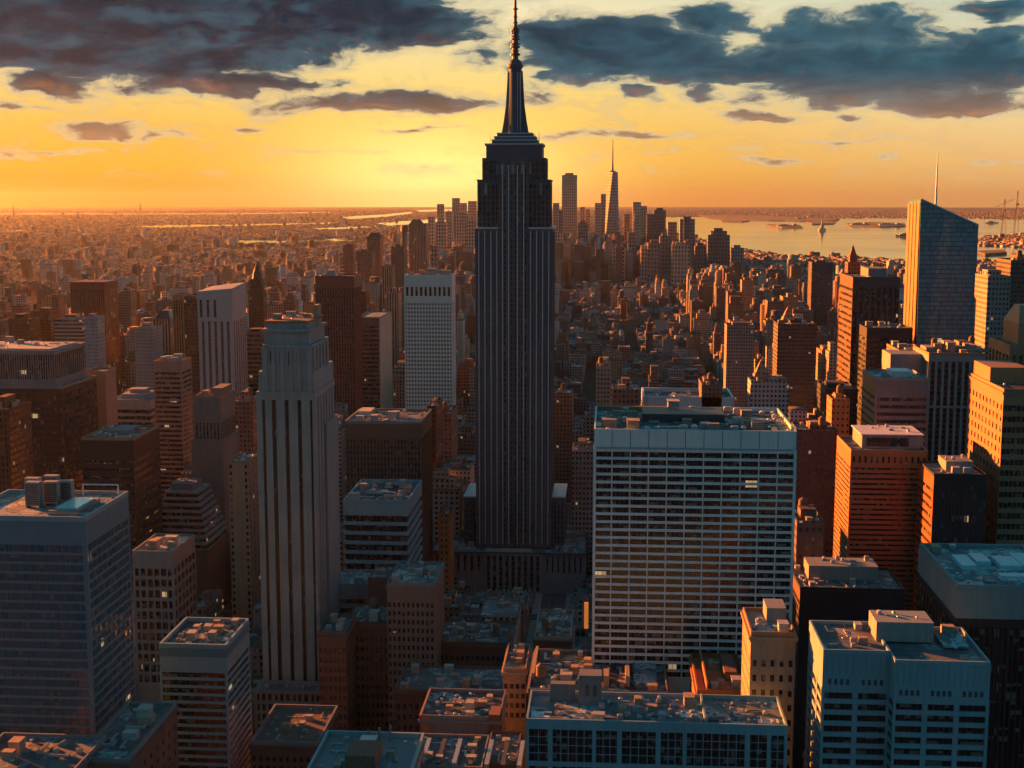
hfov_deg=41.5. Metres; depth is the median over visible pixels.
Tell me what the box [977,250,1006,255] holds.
island terrain
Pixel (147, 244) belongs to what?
apartment block
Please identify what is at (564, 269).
office tower
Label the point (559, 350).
apartment block
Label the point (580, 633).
apartment block
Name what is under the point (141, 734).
brick building
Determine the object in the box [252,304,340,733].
art deco tower
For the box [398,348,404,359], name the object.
office tower
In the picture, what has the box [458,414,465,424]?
apartment block
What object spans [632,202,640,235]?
skyscraper
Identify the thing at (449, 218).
skyscraper
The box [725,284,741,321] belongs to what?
apartment block
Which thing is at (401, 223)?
water
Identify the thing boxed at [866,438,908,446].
penthouse window
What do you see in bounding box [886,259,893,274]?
office tower
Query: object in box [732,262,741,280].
office tower
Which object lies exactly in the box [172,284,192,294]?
office tower
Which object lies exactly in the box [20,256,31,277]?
office tower
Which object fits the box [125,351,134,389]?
office tower
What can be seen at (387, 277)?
skyscraper
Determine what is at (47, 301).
office tower
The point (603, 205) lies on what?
skyscraper
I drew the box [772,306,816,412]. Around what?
office tower
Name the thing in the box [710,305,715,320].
apartment block
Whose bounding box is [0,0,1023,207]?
sky
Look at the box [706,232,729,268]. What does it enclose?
skyscraper
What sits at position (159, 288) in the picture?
office tower
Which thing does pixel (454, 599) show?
brick building
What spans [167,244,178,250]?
brick building
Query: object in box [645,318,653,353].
apartment block
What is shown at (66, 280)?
office tower
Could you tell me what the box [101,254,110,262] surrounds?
apartment block
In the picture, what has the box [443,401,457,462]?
office tower
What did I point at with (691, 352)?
apartment block
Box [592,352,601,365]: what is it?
apartment block
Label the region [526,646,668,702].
loft building
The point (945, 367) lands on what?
stone tower
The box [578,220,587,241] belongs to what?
skyscraper
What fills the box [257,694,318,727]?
podium window
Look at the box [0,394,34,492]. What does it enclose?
office tower
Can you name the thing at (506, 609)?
apartment block
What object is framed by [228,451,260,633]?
brick building
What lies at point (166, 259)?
apartment block
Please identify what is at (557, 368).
apartment block
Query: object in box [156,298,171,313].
office tower
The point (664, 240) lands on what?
skyscraper
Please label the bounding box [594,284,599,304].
apartment block
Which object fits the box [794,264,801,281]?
office tower
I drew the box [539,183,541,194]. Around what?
arched window
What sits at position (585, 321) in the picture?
brick building
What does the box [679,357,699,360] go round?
apartment block
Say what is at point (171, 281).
office tower
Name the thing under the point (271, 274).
office tower
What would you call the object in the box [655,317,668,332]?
apartment block
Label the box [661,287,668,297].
apartment block
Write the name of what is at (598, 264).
office tower
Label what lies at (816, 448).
office tower
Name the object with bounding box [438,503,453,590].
brick building
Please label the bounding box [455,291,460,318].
office tower
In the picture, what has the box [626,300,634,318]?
apartment block
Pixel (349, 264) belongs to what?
skyscraper
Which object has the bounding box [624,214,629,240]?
skyscraper
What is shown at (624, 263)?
skyscraper
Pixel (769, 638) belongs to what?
brick building
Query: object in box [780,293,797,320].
apartment block
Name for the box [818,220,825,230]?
harbour statue
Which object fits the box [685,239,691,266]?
office tower
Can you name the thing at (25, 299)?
office tower
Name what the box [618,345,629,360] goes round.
apartment block
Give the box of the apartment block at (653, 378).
[648,365,659,387]
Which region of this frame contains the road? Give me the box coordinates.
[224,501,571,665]
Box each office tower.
[0,272,7,294]
[0,300,11,318]
[0,311,8,335]
[0,332,8,340]
[0,336,98,489]
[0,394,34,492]
[0,474,136,734]
[8,313,40,340]
[9,280,20,294]
[11,303,30,317]
[15,294,32,310]
[16,287,36,308]
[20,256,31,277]
[28,279,41,303]
[30,307,60,341]
[37,284,58,308]
[40,259,48,274]
[40,266,49,281]
[42,295,51,307]
[45,260,56,282]
[46,271,55,281]
[51,289,65,316]
[54,314,85,368]
[61,275,72,293]
[65,260,76,274]
[70,258,122,395]
[71,267,79,278]
[81,425,162,588]
[84,313,106,369]
[87,266,102,279]
[87,367,117,428]
[120,328,125,378]
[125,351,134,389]
[130,361,135,387]
[132,264,140,286]
[132,290,144,309]
[132,533,197,701]
[134,322,163,389]
[137,311,156,325]
[143,267,152,289]
[145,299,155,312]
[153,309,173,354]
[153,353,193,501]
[155,284,164,298]
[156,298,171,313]
[158,617,251,767]
[159,268,167,290]
[165,266,174,274]
[166,274,175,289]
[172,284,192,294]
[172,292,189,356]
[175,281,191,286]
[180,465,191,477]
[182,278,195,293]
[184,294,199,419]
[197,282,247,398]
[204,271,216,288]
[214,268,221,284]
[222,268,234,281]
[235,387,256,452]
[245,260,253,278]
[247,328,263,394]
[265,266,276,286]
[267,301,283,319]
[269,286,281,302]
[271,281,284,296]
[283,292,297,314]
[285,285,301,299]
[286,272,299,292]
[287,283,300,292]
[293,266,305,277]
[300,283,308,312]
[302,274,313,300]
[315,270,362,413]
[334,414,345,517]
[343,479,422,569]
[345,407,432,561]
[357,249,375,282]
[361,290,369,312]
[362,311,392,407]
[365,279,379,310]
[385,288,401,378]
[392,372,404,407]
[393,360,404,373]
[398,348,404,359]
[404,268,455,408]
[427,397,442,472]
[432,468,464,545]
[441,457,473,492]
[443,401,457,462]
[448,254,454,273]
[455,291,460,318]
[456,270,465,283]
[456,310,464,364]
[458,248,465,267]
[459,358,474,406]
[460,282,471,295]
[461,287,466,308]
[462,249,472,271]
[466,294,474,309]
[466,306,474,342]
[468,364,475,404]
[554,382,572,501]
[555,243,563,260]
[556,258,561,281]
[562,258,566,281]
[564,241,569,282]
[572,438,593,570]
[574,243,584,280]
[574,256,583,280]
[584,402,595,441]
[585,244,591,282]
[596,249,600,280]
[605,237,613,264]
[616,244,622,282]
[626,247,632,280]
[635,254,638,281]
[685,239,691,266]
[686,267,692,294]
[688,285,698,314]
[689,271,697,289]
[690,297,700,331]
[691,308,698,329]
[698,283,711,312]
[699,273,711,284]
[715,284,724,318]
[722,265,734,283]
[723,321,754,406]
[724,281,733,311]
[725,270,736,289]
[726,296,743,321]
[728,316,742,321]
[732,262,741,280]
[743,310,756,321]
[747,359,788,419]
[754,291,764,302]
[754,340,757,355]
[754,354,764,370]
[757,272,766,285]
[759,287,772,298]
[762,315,773,358]
[765,345,772,375]
[767,277,775,287]
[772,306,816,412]
[773,268,783,277]
[773,285,783,298]
[786,277,796,295]
[790,264,794,278]
[791,416,837,556]
[792,304,811,320]
[792,313,805,319]
[792,555,904,767]
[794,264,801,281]
[804,609,990,767]
[816,331,829,346]
[816,380,857,434]
[825,341,836,379]
[826,309,837,340]
[833,424,927,610]
[836,266,899,387]
[857,321,912,424]
[861,368,928,448]
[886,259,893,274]
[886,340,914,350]
[912,454,986,610]
[917,543,1023,767]
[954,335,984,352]
[973,269,1010,359]
[996,249,1023,310]
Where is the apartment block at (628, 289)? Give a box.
[622,281,633,301]
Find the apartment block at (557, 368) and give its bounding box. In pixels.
[554,357,560,377]
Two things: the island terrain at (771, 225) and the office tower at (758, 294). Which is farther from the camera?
the island terrain at (771, 225)
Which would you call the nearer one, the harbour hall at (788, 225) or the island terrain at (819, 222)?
the harbour hall at (788, 225)
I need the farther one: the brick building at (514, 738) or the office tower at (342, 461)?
the office tower at (342, 461)
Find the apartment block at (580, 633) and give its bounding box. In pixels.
[573,622,591,640]
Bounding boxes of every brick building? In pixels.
[0,732,109,767]
[89,701,178,767]
[152,247,162,255]
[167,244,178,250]
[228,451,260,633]
[248,704,339,767]
[307,725,426,767]
[316,613,357,730]
[349,597,388,731]
[368,565,396,603]
[385,561,445,731]
[393,663,502,732]
[418,688,507,734]
[421,733,524,767]
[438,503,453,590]
[441,619,512,666]
[444,589,466,616]
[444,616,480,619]
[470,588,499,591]
[474,591,529,636]
[489,730,523,767]
[497,591,526,642]
[501,643,531,767]
[532,608,574,648]
[577,349,585,370]
[578,338,586,348]
[579,331,594,336]
[583,315,588,330]
[596,356,610,405]
[597,331,608,338]
[598,280,610,296]
[612,373,639,405]
[622,370,642,378]
[625,318,637,332]
[627,312,640,325]
[640,360,653,371]
[642,369,660,378]
[663,352,679,357]
[677,337,685,346]
[683,379,697,387]
[688,649,741,694]
[698,372,721,406]
[740,599,797,767]
[794,497,823,565]
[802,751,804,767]
[826,384,849,434]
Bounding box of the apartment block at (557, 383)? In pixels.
[554,378,568,388]
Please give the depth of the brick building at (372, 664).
630.93 m
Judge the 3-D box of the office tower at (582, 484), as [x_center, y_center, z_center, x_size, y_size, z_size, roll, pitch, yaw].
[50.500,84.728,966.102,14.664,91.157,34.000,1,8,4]
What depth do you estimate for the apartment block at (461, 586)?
896.55 m
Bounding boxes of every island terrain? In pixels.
[699,215,839,221]
[720,220,749,221]
[766,224,802,227]
[806,221,835,224]
[847,222,905,226]
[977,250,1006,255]
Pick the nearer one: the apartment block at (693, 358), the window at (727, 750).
the window at (727, 750)
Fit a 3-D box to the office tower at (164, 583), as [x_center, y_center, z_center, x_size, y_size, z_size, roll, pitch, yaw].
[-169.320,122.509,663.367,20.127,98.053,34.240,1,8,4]
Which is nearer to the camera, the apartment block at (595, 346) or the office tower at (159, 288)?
the apartment block at (595, 346)
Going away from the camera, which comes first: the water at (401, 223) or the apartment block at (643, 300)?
the apartment block at (643, 300)
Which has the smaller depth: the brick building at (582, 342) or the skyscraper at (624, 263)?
the brick building at (582, 342)
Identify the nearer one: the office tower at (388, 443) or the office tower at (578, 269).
the office tower at (388, 443)
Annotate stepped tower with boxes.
[162,478,229,609]
[191,383,238,598]
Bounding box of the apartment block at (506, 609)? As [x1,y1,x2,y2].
[479,598,521,642]
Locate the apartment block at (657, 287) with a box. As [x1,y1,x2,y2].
[655,278,659,295]
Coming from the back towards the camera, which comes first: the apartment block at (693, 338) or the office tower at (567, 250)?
the office tower at (567, 250)
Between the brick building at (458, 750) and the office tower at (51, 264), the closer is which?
the brick building at (458, 750)
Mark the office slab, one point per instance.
(693, 525)
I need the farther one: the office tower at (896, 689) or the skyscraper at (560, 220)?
the skyscraper at (560, 220)
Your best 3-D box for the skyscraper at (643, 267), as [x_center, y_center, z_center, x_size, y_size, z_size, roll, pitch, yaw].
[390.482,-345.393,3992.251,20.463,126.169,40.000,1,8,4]
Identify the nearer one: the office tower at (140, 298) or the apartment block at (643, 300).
the office tower at (140, 298)
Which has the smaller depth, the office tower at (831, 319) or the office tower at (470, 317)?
the office tower at (831, 319)
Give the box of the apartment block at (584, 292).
[580,288,589,300]
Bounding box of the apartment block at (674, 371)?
[667,366,683,377]
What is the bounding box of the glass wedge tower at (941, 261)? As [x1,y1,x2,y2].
[903,153,978,344]
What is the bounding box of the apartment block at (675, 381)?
[667,376,683,387]
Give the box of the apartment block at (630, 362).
[622,359,639,367]
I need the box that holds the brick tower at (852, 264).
[845,245,859,272]
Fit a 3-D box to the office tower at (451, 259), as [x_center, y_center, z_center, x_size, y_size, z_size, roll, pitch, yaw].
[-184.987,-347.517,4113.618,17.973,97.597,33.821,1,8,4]
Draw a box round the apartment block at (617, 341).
[610,336,624,345]
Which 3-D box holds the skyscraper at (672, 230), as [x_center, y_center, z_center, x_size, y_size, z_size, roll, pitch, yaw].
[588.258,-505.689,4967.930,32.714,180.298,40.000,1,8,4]
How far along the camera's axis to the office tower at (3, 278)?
3259.12 m
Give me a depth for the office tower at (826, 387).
931.18 m
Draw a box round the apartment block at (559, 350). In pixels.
[555,341,564,368]
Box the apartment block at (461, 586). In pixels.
[454,577,469,591]
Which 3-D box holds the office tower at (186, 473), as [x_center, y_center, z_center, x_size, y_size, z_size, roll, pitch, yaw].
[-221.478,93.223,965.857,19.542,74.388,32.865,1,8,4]
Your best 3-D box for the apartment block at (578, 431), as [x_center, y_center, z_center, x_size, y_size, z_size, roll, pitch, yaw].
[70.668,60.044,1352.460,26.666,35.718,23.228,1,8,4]
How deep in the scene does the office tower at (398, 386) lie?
1482.85 m
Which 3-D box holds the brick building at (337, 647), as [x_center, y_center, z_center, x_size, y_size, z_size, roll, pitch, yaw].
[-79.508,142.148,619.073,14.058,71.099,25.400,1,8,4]
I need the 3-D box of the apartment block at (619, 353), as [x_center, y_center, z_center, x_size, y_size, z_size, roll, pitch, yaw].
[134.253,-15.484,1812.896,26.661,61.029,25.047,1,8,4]
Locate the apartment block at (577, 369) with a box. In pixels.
[571,364,583,377]
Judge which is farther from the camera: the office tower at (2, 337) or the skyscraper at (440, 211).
the skyscraper at (440, 211)
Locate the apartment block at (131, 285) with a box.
[126,282,136,289]
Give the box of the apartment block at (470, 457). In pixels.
[458,454,475,476]
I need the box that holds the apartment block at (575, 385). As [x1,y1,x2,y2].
[569,380,580,392]
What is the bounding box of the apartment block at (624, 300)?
[620,297,630,319]
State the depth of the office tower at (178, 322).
1352.12 m
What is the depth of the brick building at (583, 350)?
2070.16 m
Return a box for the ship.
[895,232,906,236]
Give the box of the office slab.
[584,399,796,693]
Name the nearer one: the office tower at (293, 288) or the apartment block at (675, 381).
the apartment block at (675, 381)
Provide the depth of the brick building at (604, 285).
3661.58 m
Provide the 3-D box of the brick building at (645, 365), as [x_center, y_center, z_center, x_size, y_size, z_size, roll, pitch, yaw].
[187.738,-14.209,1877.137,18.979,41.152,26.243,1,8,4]
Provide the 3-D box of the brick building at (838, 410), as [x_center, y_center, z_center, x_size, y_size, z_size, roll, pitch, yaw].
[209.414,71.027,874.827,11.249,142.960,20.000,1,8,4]
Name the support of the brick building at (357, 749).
on the ground at (590, 371)
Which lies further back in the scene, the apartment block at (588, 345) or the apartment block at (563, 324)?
the apartment block at (563, 324)
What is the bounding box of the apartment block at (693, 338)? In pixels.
[686,330,700,360]
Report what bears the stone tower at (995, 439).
on the ground at (590, 371)
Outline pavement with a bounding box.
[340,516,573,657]
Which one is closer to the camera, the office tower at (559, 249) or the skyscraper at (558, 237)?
the office tower at (559, 249)
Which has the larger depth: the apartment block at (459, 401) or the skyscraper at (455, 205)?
the skyscraper at (455, 205)
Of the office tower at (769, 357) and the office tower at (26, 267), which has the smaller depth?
the office tower at (769, 357)
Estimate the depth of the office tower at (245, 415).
1031.93 m
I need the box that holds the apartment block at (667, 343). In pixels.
[663,334,672,352]
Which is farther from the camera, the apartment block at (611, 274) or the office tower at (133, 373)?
the apartment block at (611, 274)
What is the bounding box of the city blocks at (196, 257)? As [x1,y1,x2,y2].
[0,229,1023,736]
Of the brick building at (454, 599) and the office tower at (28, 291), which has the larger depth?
the office tower at (28, 291)
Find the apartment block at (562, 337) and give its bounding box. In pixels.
[556,332,568,360]
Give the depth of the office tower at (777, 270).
3737.51 m
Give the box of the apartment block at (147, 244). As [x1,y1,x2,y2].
[141,239,153,250]
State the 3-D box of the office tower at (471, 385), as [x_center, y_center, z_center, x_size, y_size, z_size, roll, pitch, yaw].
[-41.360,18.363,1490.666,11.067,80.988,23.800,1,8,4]
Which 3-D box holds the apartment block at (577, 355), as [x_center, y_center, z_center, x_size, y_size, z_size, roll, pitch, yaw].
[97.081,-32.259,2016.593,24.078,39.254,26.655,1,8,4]
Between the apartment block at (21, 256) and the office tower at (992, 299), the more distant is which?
the apartment block at (21, 256)
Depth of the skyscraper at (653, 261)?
3918.96 m
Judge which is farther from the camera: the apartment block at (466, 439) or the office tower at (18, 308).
the office tower at (18, 308)
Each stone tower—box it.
[881,337,985,460]
[966,360,1023,543]
[988,304,1023,365]
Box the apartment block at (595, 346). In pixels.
[591,340,599,352]
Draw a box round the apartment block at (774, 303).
[764,297,783,318]
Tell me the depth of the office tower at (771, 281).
3322.86 m
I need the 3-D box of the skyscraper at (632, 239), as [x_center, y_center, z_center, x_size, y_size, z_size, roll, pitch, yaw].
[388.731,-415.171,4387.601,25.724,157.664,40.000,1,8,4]
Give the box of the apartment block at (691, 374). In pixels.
[684,370,698,378]
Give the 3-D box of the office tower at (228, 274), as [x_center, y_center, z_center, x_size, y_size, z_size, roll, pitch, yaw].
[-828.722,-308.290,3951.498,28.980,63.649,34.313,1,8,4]
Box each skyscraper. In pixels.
[118,287,136,332]
[343,243,355,273]
[367,232,383,276]
[381,264,394,310]
[391,244,406,290]
[400,225,408,245]
[409,219,428,272]
[428,217,435,245]
[431,245,438,272]
[433,0,587,592]
[436,219,447,258]
[437,204,443,221]
[446,212,452,249]
[452,198,459,238]
[455,211,468,245]
[460,203,466,213]
[466,219,476,251]
[468,201,476,221]
[553,203,558,231]
[555,232,561,243]
[559,210,562,237]
[562,173,576,240]
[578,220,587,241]
[580,207,584,219]
[586,209,589,231]
[595,203,600,232]
[601,194,605,236]
[605,142,618,236]
[612,245,625,286]
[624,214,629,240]
[628,232,635,264]
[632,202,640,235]
[634,214,639,245]
[640,246,647,284]
[641,206,646,237]
[646,214,655,241]
[647,240,659,283]
[654,208,665,239]
[659,233,669,272]
[667,222,676,262]
[671,242,689,287]
[679,216,694,270]
[683,218,689,241]
[694,243,705,275]
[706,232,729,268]
[710,228,726,234]
[730,245,743,273]
[740,273,753,310]
[807,260,832,329]
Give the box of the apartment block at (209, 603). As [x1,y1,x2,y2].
[197,589,223,617]
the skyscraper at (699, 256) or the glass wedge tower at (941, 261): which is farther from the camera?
the skyscraper at (699, 256)
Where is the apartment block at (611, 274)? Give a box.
[608,267,615,283]
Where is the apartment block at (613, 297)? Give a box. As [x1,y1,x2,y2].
[611,287,616,306]
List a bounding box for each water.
[0,212,329,214]
[69,245,103,247]
[136,222,329,227]
[225,238,342,243]
[314,227,367,228]
[333,239,358,240]
[343,212,411,218]
[373,219,445,225]
[416,208,559,211]
[666,217,1023,260]
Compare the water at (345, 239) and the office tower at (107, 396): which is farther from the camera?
the water at (345, 239)
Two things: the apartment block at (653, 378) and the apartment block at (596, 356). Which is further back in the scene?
the apartment block at (596, 356)
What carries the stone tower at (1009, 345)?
on the ground at (590, 371)
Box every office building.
[117,387,154,424]
[304,302,315,314]
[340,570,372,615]
[641,387,733,406]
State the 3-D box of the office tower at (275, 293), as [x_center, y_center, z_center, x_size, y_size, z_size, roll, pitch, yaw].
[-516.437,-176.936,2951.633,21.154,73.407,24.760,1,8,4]
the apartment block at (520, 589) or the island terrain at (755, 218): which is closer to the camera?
the apartment block at (520, 589)
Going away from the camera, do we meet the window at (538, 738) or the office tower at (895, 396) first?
the window at (538, 738)
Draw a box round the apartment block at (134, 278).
[127,274,138,286]
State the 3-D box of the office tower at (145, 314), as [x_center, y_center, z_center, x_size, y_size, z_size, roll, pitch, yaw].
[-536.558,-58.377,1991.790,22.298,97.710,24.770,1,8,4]
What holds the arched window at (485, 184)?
in the art deco skyscraper at (516, 532)
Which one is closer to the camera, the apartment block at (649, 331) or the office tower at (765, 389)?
the office tower at (765, 389)
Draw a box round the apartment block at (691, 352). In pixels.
[686,348,697,356]
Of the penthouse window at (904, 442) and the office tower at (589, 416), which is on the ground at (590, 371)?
the office tower at (589, 416)
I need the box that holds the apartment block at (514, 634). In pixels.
[501,620,516,642]
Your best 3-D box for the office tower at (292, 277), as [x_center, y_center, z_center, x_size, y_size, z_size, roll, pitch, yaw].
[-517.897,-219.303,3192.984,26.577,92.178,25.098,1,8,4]
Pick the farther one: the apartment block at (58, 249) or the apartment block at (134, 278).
the apartment block at (58, 249)
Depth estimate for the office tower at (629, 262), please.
4252.53 m
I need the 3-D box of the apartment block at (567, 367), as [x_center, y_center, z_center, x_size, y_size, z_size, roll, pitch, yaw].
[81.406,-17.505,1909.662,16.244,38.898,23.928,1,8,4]
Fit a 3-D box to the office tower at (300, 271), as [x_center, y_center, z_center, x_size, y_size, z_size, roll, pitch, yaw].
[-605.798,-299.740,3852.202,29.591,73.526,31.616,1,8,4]
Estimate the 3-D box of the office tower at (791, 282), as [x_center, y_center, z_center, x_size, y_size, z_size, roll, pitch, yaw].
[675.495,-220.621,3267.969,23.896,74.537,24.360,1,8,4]
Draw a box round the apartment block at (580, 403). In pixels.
[574,393,586,414]
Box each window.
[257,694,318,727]
[484,183,486,194]
[511,161,513,173]
[529,729,547,760]
[529,766,547,767]
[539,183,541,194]
[553,729,591,761]
[553,766,591,767]
[585,685,588,695]
[593,685,596,695]
[596,731,616,762]
[622,731,655,763]
[660,732,682,764]
[686,733,744,766]
[749,735,766,766]
[771,736,783,767]
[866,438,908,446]
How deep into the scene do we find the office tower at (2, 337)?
1741.63 m
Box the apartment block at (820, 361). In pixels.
[816,345,827,379]
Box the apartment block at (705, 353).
[701,342,709,366]
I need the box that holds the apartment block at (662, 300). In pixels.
[658,295,667,314]
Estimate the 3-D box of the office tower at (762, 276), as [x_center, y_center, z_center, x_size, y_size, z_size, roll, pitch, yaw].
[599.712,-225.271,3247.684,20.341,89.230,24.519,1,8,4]
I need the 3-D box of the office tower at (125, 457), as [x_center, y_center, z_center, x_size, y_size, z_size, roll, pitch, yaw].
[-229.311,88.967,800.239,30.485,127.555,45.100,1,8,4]
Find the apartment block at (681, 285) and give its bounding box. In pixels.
[678,281,685,294]
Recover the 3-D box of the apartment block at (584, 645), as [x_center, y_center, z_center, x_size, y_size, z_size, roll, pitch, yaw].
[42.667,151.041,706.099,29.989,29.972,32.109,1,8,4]
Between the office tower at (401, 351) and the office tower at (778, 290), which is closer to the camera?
the office tower at (401, 351)
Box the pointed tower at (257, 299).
[248,259,266,327]
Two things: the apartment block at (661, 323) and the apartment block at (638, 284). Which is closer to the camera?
the apartment block at (661, 323)
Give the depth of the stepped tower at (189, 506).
833.67 m
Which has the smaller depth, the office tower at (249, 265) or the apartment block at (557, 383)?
the apartment block at (557, 383)
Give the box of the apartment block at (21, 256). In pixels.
[17,253,26,260]
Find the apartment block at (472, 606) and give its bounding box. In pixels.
[460,596,496,616]
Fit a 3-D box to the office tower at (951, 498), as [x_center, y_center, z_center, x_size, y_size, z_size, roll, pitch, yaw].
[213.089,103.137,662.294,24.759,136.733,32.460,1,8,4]
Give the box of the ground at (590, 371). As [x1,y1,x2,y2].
[0,207,1023,664]
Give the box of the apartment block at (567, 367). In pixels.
[564,359,575,375]
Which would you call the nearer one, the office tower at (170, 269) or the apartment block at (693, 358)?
the apartment block at (693, 358)
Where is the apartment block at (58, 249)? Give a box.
[54,245,62,253]
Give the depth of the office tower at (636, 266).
4139.51 m
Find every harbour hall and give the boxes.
[777,224,799,225]
[850,222,869,224]
[878,223,903,224]
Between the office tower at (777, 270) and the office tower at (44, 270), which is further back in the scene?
the office tower at (777, 270)
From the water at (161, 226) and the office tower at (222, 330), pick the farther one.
the water at (161, 226)
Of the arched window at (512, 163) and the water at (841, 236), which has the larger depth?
the water at (841, 236)
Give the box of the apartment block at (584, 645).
[573,640,591,649]
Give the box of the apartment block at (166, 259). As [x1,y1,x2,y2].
[162,255,170,263]
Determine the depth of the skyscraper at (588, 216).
6046.40 m
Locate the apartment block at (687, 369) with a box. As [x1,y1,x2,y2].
[678,367,697,372]
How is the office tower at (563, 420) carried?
on the ground at (590, 371)
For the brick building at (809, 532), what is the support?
on the ground at (590, 371)
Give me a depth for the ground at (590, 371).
28340.71 m
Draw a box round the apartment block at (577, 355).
[569,350,584,360]
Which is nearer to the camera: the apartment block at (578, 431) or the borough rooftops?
the apartment block at (578, 431)
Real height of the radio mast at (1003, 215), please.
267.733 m
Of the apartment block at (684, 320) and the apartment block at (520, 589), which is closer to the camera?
the apartment block at (520, 589)
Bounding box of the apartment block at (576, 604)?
[569,594,591,622]
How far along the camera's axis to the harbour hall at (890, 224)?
13431.58 m
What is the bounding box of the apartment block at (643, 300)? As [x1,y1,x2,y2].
[639,292,647,306]
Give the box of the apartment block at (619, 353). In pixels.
[602,351,621,379]
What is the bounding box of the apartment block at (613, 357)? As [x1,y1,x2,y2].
[605,349,620,380]
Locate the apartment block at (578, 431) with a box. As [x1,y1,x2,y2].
[573,425,583,441]
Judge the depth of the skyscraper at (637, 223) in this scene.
5145.38 m
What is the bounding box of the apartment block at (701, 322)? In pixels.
[693,309,710,338]
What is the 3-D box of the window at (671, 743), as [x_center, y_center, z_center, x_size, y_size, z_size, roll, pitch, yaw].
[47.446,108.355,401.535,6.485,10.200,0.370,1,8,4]
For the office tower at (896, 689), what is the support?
on the ground at (590, 371)
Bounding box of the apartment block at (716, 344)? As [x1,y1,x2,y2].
[712,322,720,368]
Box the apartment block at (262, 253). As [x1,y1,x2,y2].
[254,250,266,256]
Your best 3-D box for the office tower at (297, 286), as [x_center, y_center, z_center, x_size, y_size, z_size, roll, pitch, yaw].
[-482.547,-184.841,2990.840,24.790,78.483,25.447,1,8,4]
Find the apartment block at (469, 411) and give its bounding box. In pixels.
[461,404,475,422]
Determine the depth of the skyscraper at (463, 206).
5681.33 m
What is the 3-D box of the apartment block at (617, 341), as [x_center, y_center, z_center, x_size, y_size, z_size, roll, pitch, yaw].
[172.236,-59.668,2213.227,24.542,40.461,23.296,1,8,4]
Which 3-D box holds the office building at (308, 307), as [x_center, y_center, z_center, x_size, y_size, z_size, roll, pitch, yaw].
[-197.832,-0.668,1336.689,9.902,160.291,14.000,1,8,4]
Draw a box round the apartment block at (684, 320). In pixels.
[679,312,690,326]
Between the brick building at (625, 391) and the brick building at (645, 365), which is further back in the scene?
the brick building at (645, 365)
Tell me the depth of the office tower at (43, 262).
4052.35 m
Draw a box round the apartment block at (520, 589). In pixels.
[500,587,533,613]
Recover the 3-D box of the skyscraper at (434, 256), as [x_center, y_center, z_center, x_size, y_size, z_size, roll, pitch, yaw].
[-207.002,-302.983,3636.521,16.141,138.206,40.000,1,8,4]
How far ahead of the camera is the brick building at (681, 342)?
2216.93 m
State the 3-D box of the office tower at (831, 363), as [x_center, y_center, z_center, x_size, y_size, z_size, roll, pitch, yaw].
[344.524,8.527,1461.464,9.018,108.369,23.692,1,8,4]
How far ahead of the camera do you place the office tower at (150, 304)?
2273.01 m
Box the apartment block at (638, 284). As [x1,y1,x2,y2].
[636,277,640,291]
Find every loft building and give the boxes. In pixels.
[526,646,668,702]
[526,669,787,767]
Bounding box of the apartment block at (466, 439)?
[458,425,475,453]
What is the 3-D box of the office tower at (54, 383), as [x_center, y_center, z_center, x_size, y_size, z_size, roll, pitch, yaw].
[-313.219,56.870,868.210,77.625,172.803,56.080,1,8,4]
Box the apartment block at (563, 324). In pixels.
[555,317,567,337]
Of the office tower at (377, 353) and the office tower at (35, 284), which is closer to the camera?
the office tower at (377, 353)
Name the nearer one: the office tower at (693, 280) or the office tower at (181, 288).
the office tower at (181, 288)
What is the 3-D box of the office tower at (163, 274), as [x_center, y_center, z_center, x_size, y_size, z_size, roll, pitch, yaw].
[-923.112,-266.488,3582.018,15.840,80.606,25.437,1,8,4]
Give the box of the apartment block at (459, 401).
[456,393,463,413]
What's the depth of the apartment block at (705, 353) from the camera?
2123.72 m
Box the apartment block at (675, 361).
[668,358,683,364]
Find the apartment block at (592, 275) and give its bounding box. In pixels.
[589,269,595,282]
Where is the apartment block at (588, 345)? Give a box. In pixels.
[575,339,590,351]
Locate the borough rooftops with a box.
[0,209,1023,240]
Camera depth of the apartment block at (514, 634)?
711.74 m
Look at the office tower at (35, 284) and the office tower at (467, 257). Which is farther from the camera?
the office tower at (467, 257)
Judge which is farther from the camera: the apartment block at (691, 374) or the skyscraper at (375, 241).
the skyscraper at (375, 241)
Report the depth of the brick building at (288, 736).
542.13 m
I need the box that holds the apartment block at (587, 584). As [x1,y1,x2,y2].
[574,575,591,590]
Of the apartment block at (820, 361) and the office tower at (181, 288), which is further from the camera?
the office tower at (181, 288)
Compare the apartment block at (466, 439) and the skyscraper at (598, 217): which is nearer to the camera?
the apartment block at (466, 439)
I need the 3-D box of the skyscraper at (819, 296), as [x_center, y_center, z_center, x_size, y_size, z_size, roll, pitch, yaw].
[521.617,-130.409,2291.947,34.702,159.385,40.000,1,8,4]
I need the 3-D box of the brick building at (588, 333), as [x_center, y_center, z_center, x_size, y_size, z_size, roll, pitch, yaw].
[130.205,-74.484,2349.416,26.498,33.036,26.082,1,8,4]
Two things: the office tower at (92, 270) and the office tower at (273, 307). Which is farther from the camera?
the office tower at (92, 270)
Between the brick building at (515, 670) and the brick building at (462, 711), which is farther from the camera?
the brick building at (515, 670)
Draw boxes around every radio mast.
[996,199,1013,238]
[1012,191,1018,238]
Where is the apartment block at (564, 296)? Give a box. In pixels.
[560,288,569,303]
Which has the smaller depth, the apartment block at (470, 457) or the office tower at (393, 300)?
the apartment block at (470, 457)
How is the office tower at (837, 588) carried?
on the ground at (590, 371)

